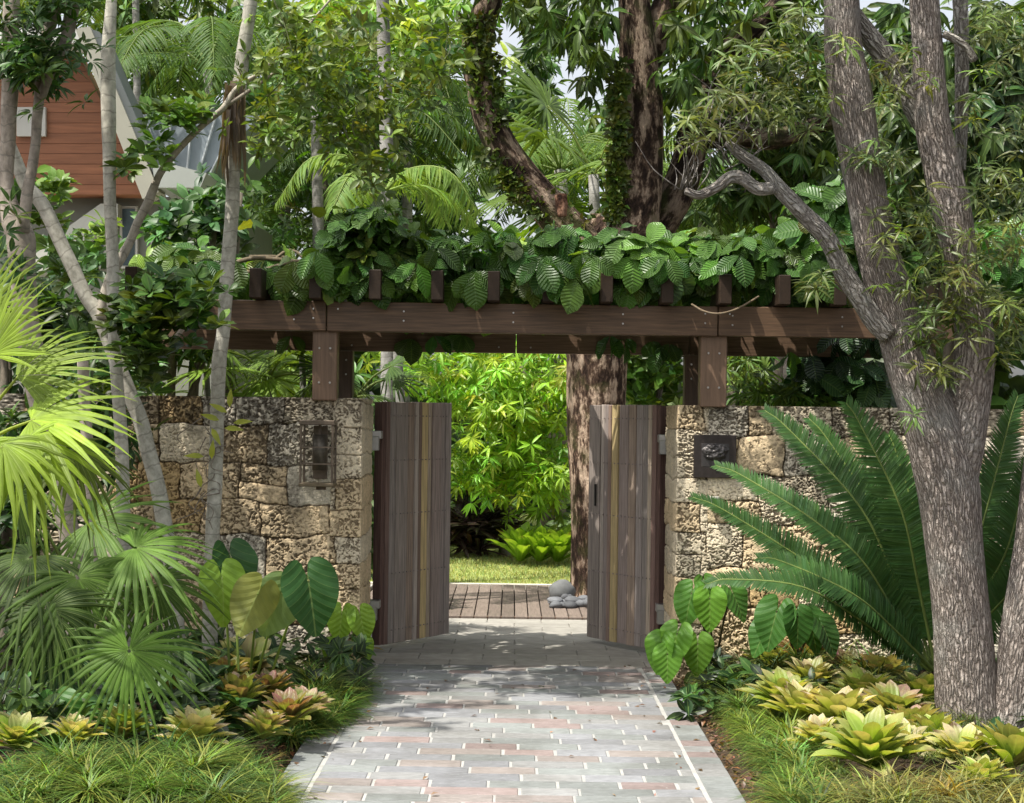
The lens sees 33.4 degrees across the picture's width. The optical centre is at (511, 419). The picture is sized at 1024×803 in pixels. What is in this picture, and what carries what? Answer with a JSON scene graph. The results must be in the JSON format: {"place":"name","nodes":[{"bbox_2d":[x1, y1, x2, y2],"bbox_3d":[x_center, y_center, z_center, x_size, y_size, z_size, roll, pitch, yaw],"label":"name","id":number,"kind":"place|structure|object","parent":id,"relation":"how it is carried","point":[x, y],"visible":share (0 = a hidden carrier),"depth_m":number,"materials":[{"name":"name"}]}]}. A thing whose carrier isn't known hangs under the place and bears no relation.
{"place":"outdoors","nodes":[
{"label":"outdoors","id":0,"kind":"place"},
{"bbox_2d":[370,513,570,583],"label":"lawn","id":1,"kind":"structure","parent":0,"point":[453,547],"depth_m":18.56,"materials":[{"name":"plant"}]},
{"bbox_2d":[0,27,288,396],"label":"house","id":2,"kind":"structure","parent":1,"relation":"on","point":[71,142],"depth_m":17.01,"materials":[{"name":"brown wood"}]},
{"bbox_2d":[120,206,138,268],"bbox_3d":[-3.878,-1.842,17.315,0.186,0.629,0.090,1,0,0],"label":"window","id":3,"kind":"structure","parent":2,"relation":"in","point":[127,221],"depth_m":17.27,"materials":[{"name":"glass"}]},
{"bbox_2d":[0,0,293,103],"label":"feather palm","id":4,"kind":"object","parent":1,"relation":"on","point":[137,80],"visible":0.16,"depth_m":21.84,"materials":[{"name":"green plant"}]},
{"bbox_2d":[82,7,377,182],"bbox_3d":[-3.432,-1.490,19.015,3.795,6.200,3.767,1,0,0],"label":"feather palm","id":5,"kind":"object","parent":1,"relation":"on","point":[134,58],"visible":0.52,"depth_m":18.26,"materials":[{"name":"green plant"}]},
{"bbox_2d":[139,28,489,252],"bbox_3d":[-2.311,-1.409,19.972,4.368,6.059,4.328,1,0,0],"label":"feather palm","id":6,"kind":"object","parent":1,"relation":"on","point":[317,197],"visible":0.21,"depth_m":19.94,"materials":[{"name":"green plant"}]},
{"bbox_2d":[357,334,570,556],"bbox_3d":[-0.362,0.244,19.620,2.918,2.825,2.562,1,0,0],"label":"lime shrub","id":7,"kind":"object","parent":1,"relation":"on","point":[491,388],"visible":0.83,"depth_m":19.05,"materials":[{"name":"green plant"}]},
{"bbox_2d":[450,490,530,558],"bbox_3d":[-0.493,1.289,20.142,1.679,1.014,1.628,1,0,0],"label":"purple cordyline","id":8,"kind":"object","parent":1,"relation":"on","point":[471,532],"visible":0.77,"depth_m":19.96,"materials":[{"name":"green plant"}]},
{"bbox_2d":[450,486,570,548],"bbox_3d":[-0.051,1.383,21.667,4.362,1.654,1.520,1,0,0],"label":"green shrub","id":9,"kind":"object","parent":1,"relation":"on","point":[567,521],"visible":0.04,"depth_m":21.73,"materials":[{"name":"green plant"}]},
{"bbox_2d":[486,521,545,560],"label":"rosette plant","id":10,"kind":"object","parent":1,"relation":"on","point":[518,547],"visible":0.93,"depth_m":18.89,"materials":[{"name":"green plant"}]},
{"bbox_2d":[523,525,570,561],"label":"rosette plant","id":11,"kind":"object","parent":1,"relation":"on","point":[540,551],"visible":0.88,"depth_m":18.86,"materials":[{"name":"green plant"}]},
{"bbox_2d":[543,524,570,561],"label":"rosette plant","id":12,"kind":"object","parent":1,"relation":"on","point":[560,550],"visible":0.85,"depth_m":18.87,"materials":[{"name":"green plant"}]},
{"bbox_2d":[456,53,744,239],"bbox_3d":[1.008,-1.259,19.502,3.437,5.846,3.744,1,0,0],"label":"fan palm","id":13,"kind":"object","parent":1,"relation":"on","point":[538,103],"visible":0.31,"depth_m":19.30,"materials":[{"name":"green plant"}]},
{"bbox_2d":[675,157,842,405],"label":"broadleaf tree","id":14,"kind":"object","parent":1,"relation":"on","point":[731,392],"visible":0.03,"depth_m":20.13,"materials":[{"name":"green plant"}]},
{"bbox_2d":[681,90,843,385],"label":"broadleaf tree","id":15,"kind":"object","parent":1,"relation":"on","point":[739,202],"visible":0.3,"depth_m":17.25,"materials":[{"name":"green plant"}]},
{"bbox_2d":[370,585,650,667],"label":"courtyard paving","id":16,"kind":"structure","parent":0,"point":[516,642],"depth_m":12.30,"materials":[{"name":"grey stone"}]},
{"bbox_2d":[12,221,248,395],"bbox_3d":[-2.716,0.039,12.914,2.039,3.168,1.326,1,0,0],"label":"green shrub","id":17,"kind":"object","parent":16,"relation":"on","point":[171,361],"visible":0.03,"depth_m":12.78,"materials":[{"name":"green plant"}]},
{"bbox_2d":[37,162,267,395],"bbox_3d":[-2.847,-0.240,13.374,1.863,3.726,1.315,1,0,0],"label":"broadleaf tree","id":18,"kind":"object","parent":16,"relation":"on","point":[200,208],"visible":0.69,"depth_m":13.18,"materials":[{"name":"green plant"}]},
{"bbox_2d":[93,349,311,397],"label":"fan palm","id":19,"kind":"object","parent":16,"relation":"on","point":[275,387],"visible":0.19,"depth_m":12.87,"materials":[{"name":"green plant"}]},
{"bbox_2d":[188,349,365,397],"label":"fan palm","id":20,"kind":"object","parent":16,"relation":"on","point":[273,364],"visible":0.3,"depth_m":12.73,"materials":[{"name":"green plant"}]},
{"bbox_2d":[228,350,362,397],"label":"fan palm","id":21,"kind":"object","parent":16,"relation":"on","point":[257,364],"visible":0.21,"depth_m":12.83,"materials":[{"name":"green plant"}]},
{"bbox_2d":[284,353,433,428],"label":"fan palm","id":22,"kind":"object","parent":16,"relation":"on","point":[394,374],"visible":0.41,"depth_m":12.69,"materials":[{"name":"green plant"}]},
{"bbox_2d":[125,266,953,406],"bbox_3d":[0.195,0.364,11.600,5.600,2.578,1.780,1,0,0],"label":"pergola","id":23,"kind":"object","parent":16,"relation":"on","point":[334,335],"visible":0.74,"depth_m":10.91,"materials":[{"name":"brown wood"}]},
{"bbox_2d":[119,175,1023,407],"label":"climbing vine","id":24,"kind":"object","parent":23,"relation":"attached to","point":[562,266],"visible":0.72,"depth_m":10.88,"materials":[{"name":"green plant"}]},
{"bbox_2d":[0,461,1023,802],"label":"ground","id":25,"kind":"structure","parent":0,"point":[856,767],"depth_m":8.46,"materials":[{"name":"soil"}]},
{"bbox_2d":[23,686,104,747],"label":"philodendron","id":26,"kind":"object","parent":25,"relation":"on","point":[67,695],"visible":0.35,"depth_m":8.21,"materials":[{"name":"green plant"}]},
{"bbox_2d":[0,0,135,683],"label":"multi stem tree","id":27,"kind":"object","parent":25,"relation":"on","point":[36,63],"visible":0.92,"depth_m":9.51,"materials":[{"name":"green plant"}]},
{"bbox_2d":[0,241,144,584],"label":"fan palm","id":28,"kind":"object","parent":25,"relation":"on","point":[28,456],"visible":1,"depth_m":7.47,"materials":[{"name":"green plant"}]},
{"bbox_2d":[0,215,172,681],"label":"green shrub","id":29,"kind":"object","parent":25,"relation":"on","point":[58,302],"visible":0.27,"depth_m":10.83,"materials":[{"name":"green plant"}]},
{"bbox_2d":[0,475,229,746],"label":"fan palm","id":30,"kind":"object","parent":25,"relation":"on","point":[71,599],"visible":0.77,"depth_m":8.64,"materials":[{"name":"green plant"}]},
{"bbox_2d":[0,600,229,753],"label":"fan palm","id":31,"kind":"object","parent":25,"relation":"on","point":[157,655],"visible":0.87,"depth_m":8.04,"materials":[{"name":"green plant"}]},
{"bbox_2d":[101,0,133,655],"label":"slender palm","id":32,"kind":"object","parent":25,"relation":"on","point":[108,98],"visible":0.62,"depth_m":9.97,"materials":[{"name":"grey plant"}]},
{"bbox_2d":[93,703,162,739],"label":"bromeliad","id":33,"kind":"object","parent":25,"relation":"on","point":[112,720],"visible":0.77,"depth_m":8.01,"materials":[{"name":"green plant"}]},
{"bbox_2d":[0,0,273,114],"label":"broadleaf tree","id":34,"kind":"object","parent":25,"relation":"on","point":[151,6],"visible":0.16,"depth_m":22.24,"materials":[{"name":"green plant"}]},
{"bbox_2d":[0,717,339,802],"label":"mondo grass","id":35,"kind":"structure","parent":25,"relation":"on","point":[176,766],"depth_m":7.10,"materials":[{"name":"green plant"}]},
{"bbox_2d":[0,709,57,754],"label":"bromeliad","id":36,"kind":"object","parent":35,"relation":"on","point":[15,725],"visible":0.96,"depth_m":7.80,"materials":[{"name":"green plant"}]},
{"bbox_2d":[40,712,106,743],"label":"bromeliad","id":37,"kind":"object","parent":35,"relation":"on","point":[67,725],"visible":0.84,"depth_m":7.91,"materials":[{"name":"green plant"}]},
{"bbox_2d":[156,705,236,744],"bbox_3d":[-1.455,1.423,7.870,0.390,0.182,0.413,6,-2,-4],"label":"bromeliad","id":38,"kind":"object","parent":35,"relation":"on","point":[204,719],"visible":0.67,"depth_m":7.81,"materials":[{"name":"green plant"}]},
{"bbox_2d":[0,394,373,676],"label":"coral stone wall","id":39,"kind":"structure","parent":25,"relation":"on","point":[275,516],"depth_m":11.00,"materials":[{"name":"beige stone"}]},
{"bbox_2d":[298,420,337,489],"bbox_3d":[-1.228,0.226,10.850,0.222,0.440,0.240,1,0,0],"label":"wall lantern","id":40,"kind":"object","parent":39,"relation":"attached to","point":[319,463],"depth_m":10.79,"materials":[{"name":"brown metal"}]},
{"bbox_2d":[369,402,451,644],"bbox_3d":[-0.748,0.732,12.301,0.128,1.716,1.017,1,0,28],"label":"gate leaf","id":41,"kind":"object","parent":39,"relation":"attached to","point":[411,449],"visible":0.98,"depth_m":12.29,"materials":[{"name":"brown wood"}]},
{"bbox_2d":[184,698,245,721],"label":"bromeliad","id":42,"kind":"object","parent":25,"relation":"on","point":[218,711],"visible":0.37,"depth_m":8.37,"materials":[{"name":"green plant"}]},
{"bbox_2d":[175,0,256,659],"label":"slender palm","id":43,"kind":"object","parent":25,"relation":"on","point":[231,148],"visible":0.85,"depth_m":10.26,"materials":[{"name":"grey plant"}]},
{"bbox_2d":[198,654,252,677],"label":"bromeliad","id":44,"kind":"object","parent":25,"relation":"on","point":[223,660],"visible":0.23,"depth_m":9.55,"materials":[{"name":"green plant"}]},
{"bbox_2d":[0,0,480,665],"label":"leaning tree","id":45,"kind":"object","parent":25,"relation":"on","point":[146,312],"visible":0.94,"depth_m":9.69,"materials":[{"name":"green plant"}]},
{"bbox_2d":[205,633,286,675],"bbox_3d":[-1.555,1.408,9.976,0.512,0.215,0.542,20,21,26],"label":"bromeliad","id":46,"kind":"object","parent":25,"relation":"on","point":[246,646],"visible":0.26,"depth_m":10.01,"materials":[{"name":"green plant"}]},
{"bbox_2d":[238,705,292,738],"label":"bromeliad","id":47,"kind":"object","parent":25,"relation":"on","point":[262,721],"visible":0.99,"depth_m":8.11,"materials":[{"name":"green plant"}]},
{"bbox_2d":[199,538,338,710],"bbox_3d":[-1.413,1.153,9.198,0.526,0.965,0.942,1,0,-40],"label":"philodendron","id":48,"kind":"object","parent":25,"relation":"on","point":[251,600],"visible":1,"depth_m":9.01,"materials":[{"name":"green plant"}]},
{"bbox_2d":[201,82,413,396],"bbox_3d":[-2.759,-1.574,22.534,2.448,6.401,3.345,1,0,-20],"label":"broadleaf tree","id":49,"kind":"object","parent":25,"relation":"on","point":[289,235],"visible":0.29,"depth_m":21.79,"materials":[{"name":"green plant"}]},
{"bbox_2d":[242,648,401,755],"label":"mondo grass","id":50,"kind":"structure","parent":25,"relation":"on","point":[342,702],"depth_m":9.36,"materials":[{"name":"green plant"}]},
{"bbox_2d":[216,671,270,708],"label":"bromeliad","id":51,"kind":"object","parent":50,"relation":"on","point":[244,685],"visible":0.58,"depth_m":8.85,"materials":[{"name":"green plant"}]},
{"bbox_2d":[253,668,299,700],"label":"bromeliad","id":52,"kind":"object","parent":50,"relation":"on","point":[273,680],"visible":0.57,"depth_m":9.16,"materials":[{"name":"green plant"}]},
{"bbox_2d":[261,687,326,726],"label":"bromeliad","id":53,"kind":"object","parent":50,"relation":"on","point":[290,703],"visible":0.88,"depth_m":8.41,"materials":[{"name":"green plant"}]},
{"bbox_2d":[294,685,333,711],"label":"bromeliad","id":54,"kind":"object","parent":50,"relation":"on","point":[318,697],"visible":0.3,"depth_m":8.87,"materials":[{"name":"green plant"}]},
{"bbox_2d":[322,602,374,659],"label":"philodendron","id":55,"kind":"object","parent":25,"relation":"on","point":[346,620],"visible":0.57,"depth_m":10.75,"materials":[{"name":"green plant"}]},
{"bbox_2d":[228,0,521,377],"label":"broadleaf tree","id":56,"kind":"object","parent":25,"relation":"on","point":[442,9],"visible":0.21,"depth_m":22.08,"materials":[{"name":"green plant"}]},
{"bbox_2d":[242,118,510,253],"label":"broadleaf tree","id":57,"kind":"object","parent":25,"relation":"on","point":[416,217],"visible":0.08,"depth_m":23.89,"materials":[{"name":"green plant"}]},
{"bbox_2d":[270,80,544,401],"bbox_3d":[-1.391,-1.298,21.962,3.560,5.864,3.540,1,0,0],"label":"feather palm","id":58,"kind":"object","parent":25,"relation":"on","point":[410,147],"visible":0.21,"depth_m":21.63,"materials":[{"name":"green plant"}]},
{"bbox_2d":[0,663,1005,802],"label":"leaf litter","id":59,"kind":"object","parent":25,"relation":"on","point":[727,765],"visible":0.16,"depth_m":8.46,"materials":[{"name":"plant"}]},
{"bbox_2d":[0,618,1023,762],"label":"undergrowth","id":60,"kind":"object","parent":25,"relation":"on","point":[336,649],"visible":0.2,"depth_m":9.46,"materials":[{"name":"green plant"}]},
{"bbox_2d":[418,97,670,230],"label":"feather palm","id":61,"kind":"object","parent":25,"relation":"on","point":[548,156],"visible":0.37,"depth_m":21.76,"materials":[{"name":"green plant"}]},
{"bbox_2d":[157,26,1023,514],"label":"distant trees","id":62,"kind":"object","parent":25,"relation":"on","point":[1005,384],"depth_m":28.06,"materials":[{"name":"green plant"}]},
{"bbox_2d":[491,39,727,526],"bbox_3d":[1.537,-2.037,24.771,4.252,7.426,2.513,1,0,0],"label":"broadleaf tree","id":63,"kind":"object","parent":25,"relation":"on","point":[543,68],"visible":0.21,"depth_m":24.51,"materials":[{"name":"green plant"}]},
{"bbox_2d":[626,355,682,544],"bbox_3d":[1.366,0.278,17.861,1.449,2.851,2.778,1,0,0],"label":"green shrub","id":64,"kind":"object","parent":25,"relation":"on","point":[646,384],"visible":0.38,"depth_m":18.05,"materials":[{"name":"green plant"}]},
{"bbox_2d":[440,0,890,596],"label":"mango tree","id":65,"kind":"object","parent":25,"relation":"on","point":[654,38],"visible":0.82,"depth_m":15.44,"materials":[{"name":"green plant"}]},
{"bbox_2d":[644,573,747,683],"bbox_3d":[1.162,1.322,10.611,0.396,0.701,0.982,1,0,39],"label":"philodendron","id":66,"kind":"object","parent":25,"relation":"on","point":[668,647],"visible":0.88,"depth_m":10.46,"materials":[{"name":"green plant"}]},
{"bbox_2d":[685,664,864,802],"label":"mondo grass","id":67,"kind":"structure","parent":25,"relation":"on","point":[751,720],"depth_m":8.20,"materials":[{"name":"green plant"}]},
{"bbox_2d":[733,666,822,708],"bbox_3d":[1.501,1.486,9.339,0.505,0.224,0.537,0,4,-15],"label":"bromeliad","id":68,"kind":"object","parent":67,"relation":"on","point":[765,687],"visible":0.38,"depth_m":9.38,"materials":[{"name":"green plant"}]},
{"bbox_2d":[759,679,819,720],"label":"bromeliad","id":69,"kind":"object","parent":67,"relation":"on","point":[794,688],"visible":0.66,"depth_m":9.00,"materials":[{"name":"green plant"}]},
{"bbox_2d":[782,713,837,748],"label":"bromeliad","id":70,"kind":"object","parent":67,"relation":"on","point":[811,724],"visible":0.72,"depth_m":8.28,"materials":[{"name":"yellow plant"}]},
{"bbox_2d":[726,356,840,406],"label":"fern bush","id":71,"kind":"object","parent":25,"relation":"on","point":[775,394],"visible":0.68,"depth_m":12.22,"materials":[{"name":"green plant"}]},
{"bbox_2d":[748,593,839,657],"bbox_3d":[1.723,1.367,10.619,0.553,0.624,0.829,1,0,0],"label":"philodendron","id":72,"kind":"object","parent":25,"relation":"on","point":[813,627],"visible":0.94,"depth_m":10.32,"materials":[{"name":"green plant"}]},
{"bbox_2d":[686,635,932,706],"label":"mondo grass","id":73,"kind":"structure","parent":25,"relation":"on","point":[769,663],"depth_m":10.57,"materials":[{"name":"green plant"}]},
{"bbox_2d":[773,655,843,688],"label":"bromeliad","id":74,"kind":"object","parent":73,"relation":"on","point":[817,664],"visible":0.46,"depth_m":10.05,"materials":[{"name":"green plant"}]},
{"bbox_2d":[826,647,864,671],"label":"bromeliad","id":75,"kind":"object","parent":73,"relation":"on","point":[848,652],"visible":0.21,"depth_m":10.55,"materials":[{"name":"green plant"}]},
{"bbox_2d":[845,651,913,675],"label":"bromeliad","id":76,"kind":"object","parent":73,"relation":"on","point":[872,659],"visible":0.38,"depth_m":10.31,"materials":[{"name":"green plant"}]},
{"bbox_2d":[892,671,933,701],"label":"bromeliad","id":77,"kind":"object","parent":73,"relation":"on","point":[924,682],"visible":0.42,"depth_m":9.53,"materials":[{"name":"green plant"}]},
{"bbox_2d":[635,0,1023,751],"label":"oak tree","id":78,"kind":"object","parent":25,"relation":"on","point":[943,422],"visible":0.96,"depth_m":8.90,"materials":[{"name":"grey plant"}]},
{"bbox_2d":[663,405,1023,682],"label":"coral stone wall","id":79,"kind":"structure","parent":25,"relation":"on","point":[700,539],"depth_m":11.00,"materials":[{"name":"beige stone"}]},
{"bbox_2d":[587,405,666,647],"bbox_3d":[0.848,0.758,12.290,0.128,1.727,0.997,1,0,-29],"label":"gate leaf","id":80,"kind":"object","parent":79,"relation":"attached to","point":[626,523],"visible":0.96,"depth_m":12.29,"materials":[{"name":"brown wood"}]},
{"bbox_2d":[693,435,736,477],"bbox_3d":[1.303,0.238,10.961,0.272,0.276,0.067,1,0,0],"label":"plaque","id":81,"kind":"object","parent":79,"relation":"attached to","point":[708,450],"visible":0.89,"depth_m":10.96,"materials":[{"name":"brown metal"}]},
{"bbox_2d":[687,388,1023,708],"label":"cycad","id":82,"kind":"object","parent":25,"relation":"on","point":[881,590],"visible":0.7,"depth_m":9.60,"materials":[{"name":"green plant"}]},
{"bbox_2d":[774,747,1023,802],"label":"mondo grass","id":83,"kind":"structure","parent":25,"relation":"on","point":[898,790],"depth_m":7.02,"materials":[{"name":"green plant"}]},
{"bbox_2d":[947,754,1022,785],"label":"bromeliad","id":84,"kind":"object","parent":83,"relation":"on","point":[988,765],"visible":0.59,"depth_m":7.39,"materials":[{"name":"green plant"}]},
{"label":"deck underlay","id":85,"kind":"structure","parent":25,"relation":"on","visible":0},
{"bbox_2d":[370,584,586,619],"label":"deck","id":86,"kind":"structure","parent":85,"relation":"on","point":[464,602],"depth_m":15.03,"materials":[{"name":"brown wood"}]},
{"bbox_2d":[354,358,384,580],"bbox_3d":[-1.225,0.557,14.617,0.655,2.170,1.171,1,0,-9],"label":"green shrub","id":87,"kind":"object","parent":86,"relation":"on","point":[357,368],"visible":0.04,"depth_m":14.40,"materials":[{"name":"green plant"}]},
{"bbox_2d":[275,153,482,401],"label":"feather palm","id":88,"kind":"object","parent":86,"relation":"on","point":[441,202],"visible":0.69,"depth_m":14.88,"materials":[{"name":"green plant"}]},
{"bbox_2d":[376,0,395,401],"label":"feather palm","id":89,"kind":"object","parent":86,"relation":"on","point":[386,357],"visible":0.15,"depth_m":16.44,"materials":[{"name":"grey plant"}]},
{"bbox_2d":[549,579,575,596],"bbox_3d":[0.452,1.540,15.253,0.244,0.216,0.210,1,0,0],"label":"boulder","id":90,"kind":"object","parent":86,"relation":"on","point":[559,588],"visible":0.64,"depth_m":15.18,"materials":[{"name":"stone"}]},
{"bbox_2d":[0,0,1023,399],"label":"sky","id":91,"kind":"structure","parent":0,"point":[513,39],"materials":[{"name":"white"}]},
{"bbox_2d":[283,662,745,802],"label":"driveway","id":92,"kind":"structure","parent":0,"point":[404,781],"depth_m":8.65,"materials":[{"name":"stone"}]},
{"bbox_2d":[299,664,711,802],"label":"driveway mortar","id":93,"kind":"object","parent":92,"relation":"attached to","point":[666,722],"depth_m":8.64,"materials":[{"name":"grey concrete"}]},
{"bbox_2d":[595,165,793,239],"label":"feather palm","id":94,"kind":"object","parent":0,"point":[748,230],"visible":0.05,"depth_m":17.83,"materials":[{"name":"green plant"}]},
{"bbox_2d":[663,88,902,378],"bbox_3d":[2.896,-0.897,18.226,3.453,5.170,3.550,1,0,0],"label":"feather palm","id":95,"kind":"object","parent":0,"point":[714,161],"visible":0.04,"depth_m":16.88,"materials":[{"name":"green plant"}]},
{"bbox_2d":[760,683,1023,801],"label":"mondo grass","id":96,"kind":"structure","parent":0,"point":[927,754],"depth_m":7.87,"materials":[{"name":"green plant"}]},
{"bbox_2d":[786,683,884,723],"bbox_3d":[1.719,1.483,8.834,0.562,0.238,0.484,1,0,-19],"label":"bromeliad","id":97,"kind":"object","parent":96,"relation":"on","point":[829,701],"visible":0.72,"depth_m":8.76,"materials":[{"name":"yellow plant"}]},
{"bbox_2d":[819,663,897,703],"bbox_3d":[1.973,1.492,9.537,0.468,0.224,0.499,-2,4,-28],"label":"bromeliad","id":98,"kind":"object","parent":96,"relation":"on","point":[857,677],"visible":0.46,"depth_m":9.54,"materials":[{"name":"green plant"}]},
{"bbox_2d":[811,705,936,775],"bbox_3d":[1.622,1.466,7.781,0.550,0.268,0.585,-4,6,1],"label":"bromeliad","id":99,"kind":"object","parent":96,"relation":"on","point":[875,731],"visible":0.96,"depth_m":7.75,"materials":[{"name":"green plant"}]},
{"bbox_2d":[859,679,937,714],"bbox_3d":[2.034,1.510,9.052,0.509,0.202,0.461,8,5,-11],"label":"bromeliad","id":100,"kind":"object","parent":96,"relation":"on","point":[889,693],"visible":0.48,"depth_m":9.05,"materials":[{"name":"green plant"}]},
{"bbox_2d":[885,703,949,724],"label":"bromeliad","id":101,"kind":"object","parent":96,"relation":"on","point":[920,710],"visible":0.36,"depth_m":8.66,"materials":[{"name":"green plant"}]},
{"bbox_2d":[899,718,938,756],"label":"bromeliad","id":102,"kind":"object","parent":96,"relation":"on","point":[907,729],"visible":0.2,"depth_m":8.13,"materials":[{"name":"yellow plant"}]},
{"bbox_2d":[908,712,965,746],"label":"bromeliad","id":103,"kind":"object","parent":96,"relation":"on","point":[928,720],"visible":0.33,"depth_m":8.35,"materials":[{"name":"green plant"}]},
{"bbox_2d":[920,721,1002,764],"bbox_3d":[2.098,1.523,7.946,0.371,0.180,0.392,-12,15,-43],"label":"bromeliad","id":104,"kind":"object","parent":96,"relation":"on","point":[951,731],"visible":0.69,"depth_m":7.96,"materials":[{"name":"yellow plant"}]},
{"bbox_2d":[961,719,1023,767],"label":"bromeliad","id":105,"kind":"object","parent":96,"relation":"on","point":[1007,739],"visible":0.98,"depth_m":7.82,"materials":[{"name":"green plant"}]},
{"bbox_2d":[832,0,1023,382],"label":"broadleaf tree","id":106,"kind":"object","parent":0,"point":[895,18],"visible":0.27,"depth_m":12.91,"materials":[{"name":"green plant"}]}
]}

